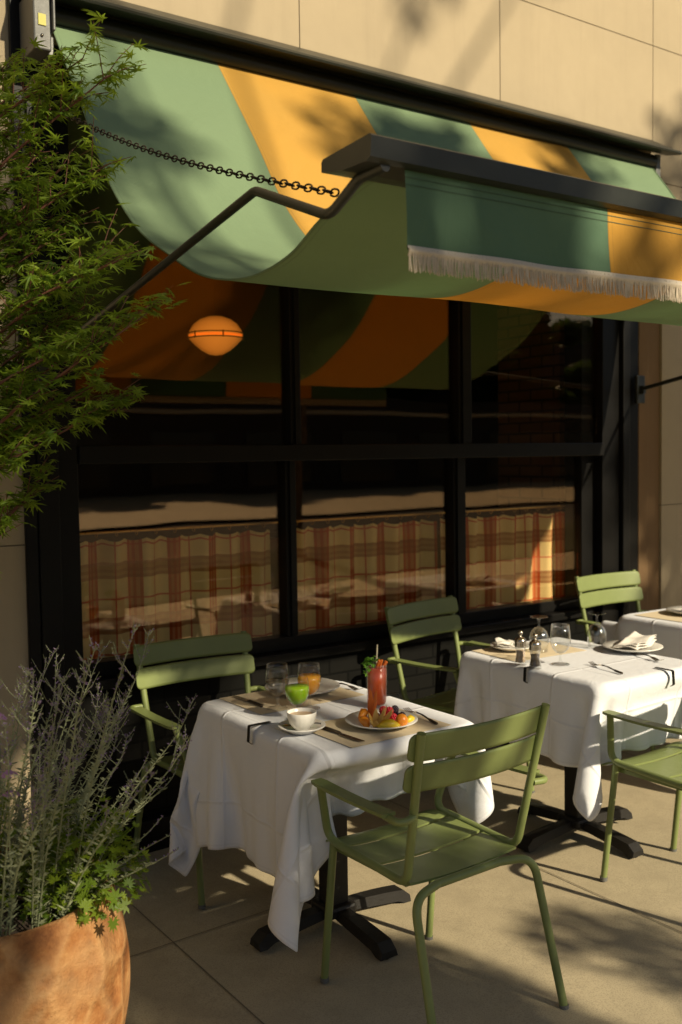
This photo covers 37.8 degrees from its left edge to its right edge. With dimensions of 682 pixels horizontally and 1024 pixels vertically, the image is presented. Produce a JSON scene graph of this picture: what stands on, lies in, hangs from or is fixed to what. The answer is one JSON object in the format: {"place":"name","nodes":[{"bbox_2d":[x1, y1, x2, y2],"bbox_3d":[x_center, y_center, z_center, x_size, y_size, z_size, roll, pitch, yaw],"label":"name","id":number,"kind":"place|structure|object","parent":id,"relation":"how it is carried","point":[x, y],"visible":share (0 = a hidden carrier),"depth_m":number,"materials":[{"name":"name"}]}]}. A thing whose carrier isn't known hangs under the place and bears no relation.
{"place":"outdoors","nodes":[
{"label":"outdoors","id":0,"kind":"place"},
{"bbox_2d":[0,9,190,578],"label":"japanese maple","id":1,"kind":"object","parent":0,"point":[17,396],"visible":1,"depth_m":2.68,"materials":[{"name":"green plant"}]},
{"bbox_2d":[0,623,197,936],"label":"russian sage","id":2,"kind":"object","parent":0,"point":[12,874],"visible":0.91,"depth_m":2.29,"materials":[{"name":"green plant"}]},
{"bbox_2d":[112,739,681,1023],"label":"pavement","id":3,"kind":"structure","parent":0,"point":[488,958],"depth_m":3.33,"materials":[{"name":"concrete"}]},
{"bbox_2d":[0,843,129,1023],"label":"terracotta pot","id":4,"kind":"object","parent":3,"relation":"on","point":[65,969],"visible":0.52,"depth_m":2.18,"materials":[{"name":"ceramic"}]},
{"bbox_2d":[0,713,19,847],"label":"mauve flower","id":5,"kind":"object","parent":4,"relation":"in","point":[6,771],"visible":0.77,"depth_m":2.21,"materials":[{"name":"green plant"}]},
{"bbox_2d":[0,796,150,934],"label":"scented geranium","id":6,"kind":"object","parent":4,"relation":"in","point":[83,900],"visible":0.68,"depth_m":2.29,"materials":[{"name":"green plant"}]},
{"bbox_2d":[129,631,265,909],"bbox_3d":[-0.484,0.966,3.922,0.614,0.895,0.591,-3,4,-34],"label":"garden armchair","id":7,"kind":"object","parent":3,"relation":"on","point":[181,671],"visible":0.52,"depth_m":4.02,"materials":[{"name":"green paint"}]},
{"bbox_2d":[250,814,410,960],"bbox_3d":[-0.029,1.065,3.437,0.630,0.732,0.730,-3,4,-35],"label":"bistro table","id":8,"kind":"object","parent":3,"relation":"on","point":[377,942],"visible":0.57,"depth_m":3.40,"materials":[{"name":"black metal"}]},
{"bbox_2d":[169,680,493,951],"bbox_3d":[-0.071,0.993,3.434,0.825,0.622,0.896,-3,4,-35],"label":"tablecloth","id":9,"kind":"object","parent":8,"relation":"on","point":[257,800],"visible":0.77,"depth_m":3.20,"materials":[{"name":"white fabric"}]},
{"bbox_2d":[247,721,270,743],"bbox_3d":[-0.267,0.720,3.244,0.085,0.063,0.014,-3,4,-35],"label":"tablecloth clip","id":10,"kind":"object","parent":9,"relation":"attached to","point":[248,733],"visible":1,"depth_m":3.22,"materials":[{"name":"black paint"}]},
{"bbox_2d":[267,679,288,707],"bbox_3d":[-0.220,0.602,3.442,0.084,0.155,0.084,-3,4,-35],"label":"water glass","id":11,"kind":"object","parent":9,"relation":"on","point":[278,694],"visible":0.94,"depth_m":3.45,"materials":[{"name":"clear glass"}]},
{"bbox_2d":[219,687,363,714],"bbox_3d":[-0.177,0.670,3.615,0.440,0.001,0.290,-3,4,-36],"label":"placemat","id":12,"kind":"object","parent":9,"relation":"on","point":[266,698],"visible":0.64,"depth_m":3.57,"materials":[{"name":"fabric"}]},
{"bbox_2d":[232,695,262,706],"bbox_3d":[-0.332,0.669,3.544,0.017,0.012,0.200,-3,4,-36],"label":"table knife","id":13,"kind":"object","parent":12,"relation":"on","point":[253,702],"visible":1,"depth_m":3.51,"materials":[{"name":"metal"}]},
{"bbox_2d":[265,677,339,695],"bbox_3d":[-0.143,0.653,3.687,0.280,0.024,0.280,-3,4,-35],"label":"plate","id":14,"kind":"object","parent":12,"relation":"on","point":[325,686],"visible":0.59,"depth_m":3.72,"materials":[{"name":"white ceramic"}]},
{"bbox_2d":[285,683,308,704],"bbox_3d":[-0.146,0.617,3.305,0.084,0.140,0.084,-3,4,-35],"label":"juice glass","id":15,"kind":"object","parent":9,"relation":"on","point":[296,693],"visible":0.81,"depth_m":3.28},
{"bbox_2d":[278,719,325,734],"bbox_3d":[-0.124,0.684,3.153,0.152,0.024,0.152,-3,4,-35],"label":"saucer","id":16,"kind":"object","parent":9,"relation":"on","point":[310,730],"visible":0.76,"depth_m":3.15,"materials":[{"name":"white ceramic"}]},
{"bbox_2d":[282,722,320,726],"bbox_3d":[-0.125,0.672,3.149,0.125,0.014,0.026,-1,3,1],"label":"teaspoon","id":17,"kind":"object","parent":16,"relation":"on","point":[287,725],"visible":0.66,"depth_m":3.15,"materials":[{"name":"metal"}]},
{"bbox_2d":[287,708,316,730],"bbox_3d":[-0.125,0.659,3.154,0.095,0.057,0.101,-2,3,-21],"label":"coffee cup","id":18,"kind":"object","parent":16,"relation":"on","point":[301,719],"visible":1,"depth_m":3.12,"materials":[{"name":"white ceramic"}]},
{"bbox_2d":[298,673,320,707],"bbox_3d":[-0.110,0.602,3.442,0.084,0.155,0.084,-3,4,-35],"label":"juice glass","id":19,"kind":"object","parent":9,"relation":"on","point":[312,680],"visible":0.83,"depth_m":3.41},
{"bbox_2d":[339,683,362,689],"bbox_3d":[0.010,0.652,3.746,0.023,0.016,0.198,-4,4,-40],"label":"table fork","id":20,"kind":"object","parent":9,"relation":"on","point":[353,687],"visible":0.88,"depth_m":3.71,"materials":[{"name":"metal"}]},
{"bbox_2d":[360,645,387,704],"bbox_3d":[0.112,0.569,3.439,0.104,0.215,0.075,-3,4,-35],"label":"tomato cocktail","id":21,"kind":"object","parent":9,"relation":"on","point":[376,674],"visible":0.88,"depth_m":3.42,"materials":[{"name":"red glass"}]},
{"bbox_2d":[313,709,450,747],"bbox_3d":[0.108,0.689,3.205,0.400,0.001,0.290,-3,4,-36],"label":"placemat","id":22,"kind":"object","parent":9,"relation":"on","point":[370,736],"visible":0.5,"depth_m":3.14,"materials":[{"name":"fabric"}]},
{"bbox_2d":[322,726,363,740],"bbox_3d":[0.004,0.690,3.092,0.017,0.012,0.200,-3,4,-38],"label":"table knife","id":23,"kind":"object","parent":22,"relation":"on","point":[326,728],"visible":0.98,"depth_m":3.10,"materials":[{"name":"metal"}]},
{"bbox_2d":[345,709,417,729],"bbox_3d":[0.130,0.676,3.208,0.236,0.024,0.236,-3,4,-35],"label":"plate","id":24,"kind":"object","parent":22,"relation":"on","point":[352,719],"visible":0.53,"depth_m":3.19,"materials":[{"name":"white ceramic"}]},
{"bbox_2d":[358,708,368,719],"bbox_3d":[0.070,0.651,3.197,0.028,0.044,0.072,28,-11,10],"label":"melon slice","id":25,"kind":"object","parent":24,"relation":"on","point":[363,712],"visible":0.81,"depth_m":3.17,"materials":[{"name":"orange food"}]},
{"bbox_2d":[359,716,369,726],"bbox_3d":[0.073,0.660,3.148,0.030,0.027,0.059,-25,29,-15],"label":"melon slice","id":26,"kind":"object","parent":24,"relation":"on","point":[364,721],"visible":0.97,"depth_m":3.13,"materials":[{"name":"orange food"}]},
{"bbox_2d":[367,689,376,720],"bbox_3d":[0.098,0.621,3.201,0.032,0.101,0.038,1,2,-35],"label":"berry husk","id":27,"kind":"object","parent":24,"relation":"on","point":[372,704],"visible":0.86,"depth_m":3.19,"materials":[{"name":"orange plant"}]},
{"bbox_2d":[368,708,383,727],"bbox_3d":[0.111,0.651,3.116,0.058,0.052,0.045,-23,38,-32],"label":"berry husk","id":28,"kind":"object","parent":24,"relation":"on","point":[376,719],"visible":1,"depth_m":3.12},
{"bbox_2d":[382,706,392,719],"bbox_3d":[0.142,0.648,3.164,0.033,0.058,0.033,35,13,30],"label":"berry husk","id":29,"kind":"object","parent":24,"relation":"on","point":[388,714],"visible":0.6,"depth_m":3.16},
{"bbox_2d":[376,719,400,728],"bbox_3d":[0.149,0.664,3.115,0.083,0.032,0.033,-1,3,-6],"label":"pineapple slice","id":30,"kind":"object","parent":24,"relation":"on","point":[388,723],"visible":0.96,"depth_m":3.10,"materials":[{"name":"yellow food"}]},
{"bbox_2d":[386,706,393,713],"bbox_3d":[0.156,0.645,3.227,0.027,0.030,0.028,2,4,43],"label":"raspberry","id":31,"kind":"object","parent":24,"relation":"on","point":[389,708],"visible":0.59,"depth_m":3.22,"materials":[{"name":"red food"}]},
{"bbox_2d":[389,713,396,719],"bbox_3d":[0.170,0.666,3.220,0.027,0.030,0.029,0,3,12],"label":"raspberry","id":32,"kind":"object","parent":24,"relation":"on","point":[393,716],"visible":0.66,"depth_m":3.21,"materials":[{"name":"red food"}]},
{"bbox_2d":[395,714,407,725],"bbox_3d":[0.192,0.658,3.142,0.040,0.042,0.040,-3,4,-35],"label":"golden berry","id":33,"kind":"object","parent":24,"relation":"on","point":[401,719],"visible":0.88,"depth_m":3.13,"materials":[{"name":"orange food"}]},
{"bbox_2d":[407,714,414,722],"bbox_3d":[0.223,0.666,3.199,0.031,0.028,0.067,-27,-14,10],"label":"pineapple slice","id":34,"kind":"object","parent":24,"relation":"on","point":[410,717],"visible":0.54,"depth_m":3.18,"materials":[{"name":"yellow food"}]},
{"bbox_2d":[403,707,437,724],"bbox_3d":[0.264,0.673,3.294,0.023,0.016,0.198,-2,4,-26],"label":"table fork","id":35,"kind":"object","parent":22,"relation":"on","point":[430,720],"visible":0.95,"depth_m":3.28,"materials":[{"name":"metal"}]},
{"bbox_2d":[386,692,399,698],"bbox_3d":[0.178,0.693,3.619,0.085,0.063,0.014,-3,4,-35],"label":"tablecloth clip","id":36,"kind":"object","parent":9,"relation":"attached to","point":[398,696],"visible":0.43,"depth_m":3.63,"materials":[{"name":"black paint"}]},
{"bbox_2d":[0,0,681,862],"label":"restaurant building","id":37,"kind":"structure","parent":3,"relation":"on","point":[298,404],"depth_m":5.73,"materials":[{"name":"stone"}]},
{"bbox_2d":[187,279,243,355],"bbox_3d":[-0.711,-1.529,5.557,0.321,1.305,0.321,-3,4,-35],"label":"pendant lamp","id":38,"kind":"object","parent":37,"relation":"hanging from","point":[215,335],"visible":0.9,"depth_m":5.49,"materials":[{"name":"orange glass"}]},
{"bbox_2d":[270,537,279,634],"bbox_3d":[-0.744,0.729,5.077,1.500,1.180,0.620,-3,4,-35],"label":"banquette","id":39,"kind":"object","parent":37,"relation":"on","point":[274,564],"depth_m":4.97,"materials":[{"name":"beige leather"}]},
{"bbox_2d":[80,504,564,537],"bbox_3d":[0.107,0.033,4.955,3.020,0.032,0.028,-3,4,-35],"label":"curtain rod","id":40,"kind":"object","parent":37,"relation":"attached to","point":[275,522],"visible":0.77,"depth_m":4.75,"materials":[{"name":"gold metal"}]},
{"bbox_2d":[80,529,271,659],"bbox_3d":[-0.736,0.402,4.434,1.010,0.600,0.071,-3,4,-35],"label":"curtain","id":41,"kind":"object","parent":40,"relation":"hanging from","point":[179,587],"visible":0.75,"depth_m":4.42,"materials":[{"name":"fabric"}]},
{"bbox_2d":[296,519,436,631],"bbox_3d":[0.106,0.357,5.017,0.960,0.600,0.071,-3,4,-35],"label":"curtain","id":42,"kind":"object","parent":40,"relation":"hanging from","point":[356,574],"visible":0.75,"depth_m":5.03,"materials":[{"name":"fabric"}]},
{"bbox_2d":[440,511,564,609],"bbox_3d":[0.951,0.312,5.604,0.980,0.600,0.071,-3,4,-35],"label":"curtain","id":43,"kind":"object","parent":40,"relation":"hanging from","point":[515,559],"visible":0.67,"depth_m":5.59,"materials":[{"name":"fabric"}]},
{"bbox_2d":[24,45,637,850],"bbox_3d":[0.235,-0.207,4.887,3.540,3.300,0.220,-3,4,-35],"label":"window","id":44,"kind":"structure","parent":37,"relation":"in","point":[599,449],"depth_m":4.83,"materials":[{"name":"black paint"}]},
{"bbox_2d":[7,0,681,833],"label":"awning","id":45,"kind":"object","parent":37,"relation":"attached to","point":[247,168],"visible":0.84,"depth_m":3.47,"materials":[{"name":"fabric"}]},
{"bbox_2d":[437,526,441,597],"bbox_3d":[0.528,0.661,5.960,1.400,1.180,0.620,-3,4,-35],"label":"banquette","id":46,"kind":"object","parent":37,"relation":"on","point":[439,593],"depth_m":5.58,"materials":[{"name":"beige leather"}]},
{"bbox_2d":[311,703,568,1023],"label":"garden armchair","id":47,"kind":"object","parent":3,"relation":"on","point":[470,855],"visible":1,"depth_m":2.88,"materials":[{"name":"green paint"}]},
{"bbox_2d":[384,595,534,792],"bbox_3d":[0.544,0.882,4.701,0.591,0.895,0.614,2,4,44],"label":"garden armchair","id":48,"kind":"object","parent":3,"relation":"on","point":[444,701],"visible":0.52,"depth_m":4.78,"materials":[{"name":"green paint"}]},
{"bbox_2d":[517,766,643,858],"bbox_3d":[0.984,0.985,4.152,0.630,0.732,0.730,-3,4,-35],"label":"bistro table","id":49,"kind":"object","parent":3,"relation":"on","point":[569,817],"visible":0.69,"depth_m":4.10,"materials":[{"name":"black metal"}]},
{"bbox_2d":[454,637,681,820],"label":"tablecloth","id":50,"kind":"object","parent":49,"relation":"on","point":[579,693],"visible":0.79,"depth_m":3.83,"materials":[{"name":"white fabric"}]},
{"bbox_2d":[514,630,526,664],"bbox_3d":[0.719,0.542,3.987,0.050,0.139,0.050,-3,4,-35],"label":"spice mill","id":51,"kind":"object","parent":50,"relation":"on","point":[520,641],"visible":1,"depth_m":3.97,"materials":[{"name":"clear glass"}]},
{"bbox_2d":[523,666,532,682],"bbox_3d":[0.756,0.641,3.941,0.085,0.063,0.014,-3,4,-35],"label":"tablecloth clip","id":52,"kind":"object","parent":50,"relation":"attached to","point":[524,674],"visible":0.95,"depth_m":3.92,"materials":[{"name":"black paint"}]},
{"bbox_2d":[472,640,585,660],"bbox_3d":[0.806,0.594,4.272,0.400,0.001,0.280,-3,4,-32],"label":"placemat","id":53,"kind":"object","parent":50,"relation":"on","point":[553,648],"visible":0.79,"depth_m":4.24,"materials":[{"name":"fabric"}]},
{"bbox_2d":[490,641,528,651],"bbox_3d":[0.736,0.582,4.284,0.190,0.024,0.190,-3,4,-35],"label":"plate","id":54,"kind":"object","parent":53,"relation":"on","point":[492,644],"visible":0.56,"depth_m":4.27,"materials":[{"name":"white ceramic"}]},
{"bbox_2d":[495,637,514,648],"bbox_3d":[0.700,0.561,4.262,0.081,0.031,0.101,-1,3,4],"label":"napkin","id":55,"kind":"object","parent":54,"relation":"on","point":[503,643],"visible":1,"depth_m":4.26,"materials":[{"name":"white fabric"}]},
{"bbox_2d":[529,615,548,651],"bbox_3d":[0.843,0.519,4.240,0.084,0.150,0.084,-3,4,-35],"label":"wine glass","id":56,"kind":"object","parent":53,"relation":"on","point":[538,616],"visible":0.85,"depth_m":4.24,"materials":[{"name":"clear glass"}]},
{"bbox_2d":[529,633,541,667],"bbox_3d":[0.763,0.546,3.913,0.050,0.139,0.050,-3,4,-35],"label":"spice mill","id":57,"kind":"object","parent":50,"relation":"on","point":[535,644],"visible":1,"depth_m":3.90,"materials":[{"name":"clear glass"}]},
{"bbox_2d":[550,624,570,663],"bbox_3d":[0.877,0.530,3.984,0.084,0.160,0.084,-3,4,-35],"label":"wine glass","id":58,"kind":"object","parent":50,"relation":"on","point":[569,645],"visible":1,"depth_m":3.98,"materials":[{"name":"clear glass"}]},
{"bbox_2d":[587,612,606,648],"bbox_3d":[1.111,0.512,4.322,0.084,0.150,0.084,-3,4,-35],"label":"wine glass","id":59,"kind":"object","parent":50,"relation":"on","point":[600,613],"visible":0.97,"depth_m":4.33,"materials":[{"name":"clear glass"}]},
{"bbox_2d":[589,661,622,673],"bbox_3d":[1.033,0.606,3.881,0.023,0.016,0.199,-2,3,-22],"label":"table fork","id":60,"kind":"object","parent":50,"relation":"on","point":[615,670],"visible":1,"depth_m":3.86,"materials":[{"name":"metal"}]},
{"bbox_2d":[602,640,662,652],"bbox_3d":[1.242,0.578,4.240,0.250,0.024,0.250,-3,4,-35],"label":"plate","id":61,"kind":"object","parent":50,"relation":"on","point":[653,647],"visible":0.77,"depth_m":4.23,"materials":[{"name":"white ceramic"}]},
{"bbox_2d":[612,631,656,649],"bbox_3d":[1.262,0.549,4.266,0.125,0.042,0.205,2,4,41],"label":"napkin","id":62,"kind":"object","parent":61,"relation":"on","point":[635,640],"visible":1,"depth_m":4.26,"materials":[{"name":"white fabric"}]},
{"bbox_2d":[630,652,663,660],"bbox_3d":[1.251,0.592,4.083,0.023,0.016,0.199,-2,3,-21],"label":"table fork","id":63,"kind":"object","parent":50,"relation":"on","point":[653,658],"visible":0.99,"depth_m":4.07,"materials":[{"name":"metal"}]},
{"bbox_2d":[655,667,674,685],"bbox_3d":[1.254,0.639,3.858,0.014,0.063,0.085,-3,4,-35],"label":"tablecloth clip","id":64,"kind":"object","parent":50,"relation":"attached to","point":[673,677],"visible":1,"depth_m":3.83,"materials":[{"name":"black paint"}]},
{"bbox_2d":[574,570,654,750],"bbox_3d":[1.624,0.797,5.462,0.614,0.895,0.591,-3,4,-35],"label":"garden armchair","id":65,"kind":"object","parent":3,"relation":"on","point":[606,596],"visible":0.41,"depth_m":5.61,"materials":[{"name":"green paint"}]},
{"bbox_2d":[600,710,681,881],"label":"garden armchair","id":66,"kind":"object","parent":3,"relation":"on","point":[667,771],"visible":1,"depth_m":3.65,"materials":[{"name":"green paint"}]},
{"bbox_3d":[1.878,0.906,4.912,0.630,0.732,0.730,-3,4,-35],"label":"bistro table","id":67,"kind":"object","parent":3,"relation":"on","visible":0},
{"bbox_2d":[600,608,681,659],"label":"tablecloth","id":68,"kind":"object","parent":67,"relation":"on","point":[668,633],"visible":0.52,"depth_m":4.87,"materials":[{"name":"white fabric"}]},
{"bbox_2d":[637,610,681,621],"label":"placemat","id":69,"kind":"object","parent":68,"relation":"on","point":[667,615],"visible":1,"depth_m":4.99,"materials":[{"name":"fabric"}]},
{"bbox_2d":[666,606,681,614],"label":"plate","id":70,"kind":"object","parent":69,"relation":"on","point":[670,608],"visible":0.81,"depth_m":5.08,"materials":[{"name":"white ceramic"}]},
{"bbox_2d":[671,608,681,612],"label":"napkin","id":71,"kind":"object","parent":70,"relation":"on","point":[677,610],"visible":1,"depth_m":5.00,"materials":[{"name":"white fabric"}]},
{"bbox_3d":[0.177,0.662,3.255,0.026,0.028,0.025,-3,4,-35],"label":"blackberry","id":72,"kind":"object","parent":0,"visible":0},
{"bbox_2d":[392,705,398,712],"bbox_3d":[0.176,0.644,3.248,0.026,0.028,0.025,1,4,33],"label":"blackberry","id":73,"kind":"object","parent":72,"relation":"on","point":[395,708],"visible":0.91,"depth_m":3.24,"materials":[{"name":"food"}]}
]}

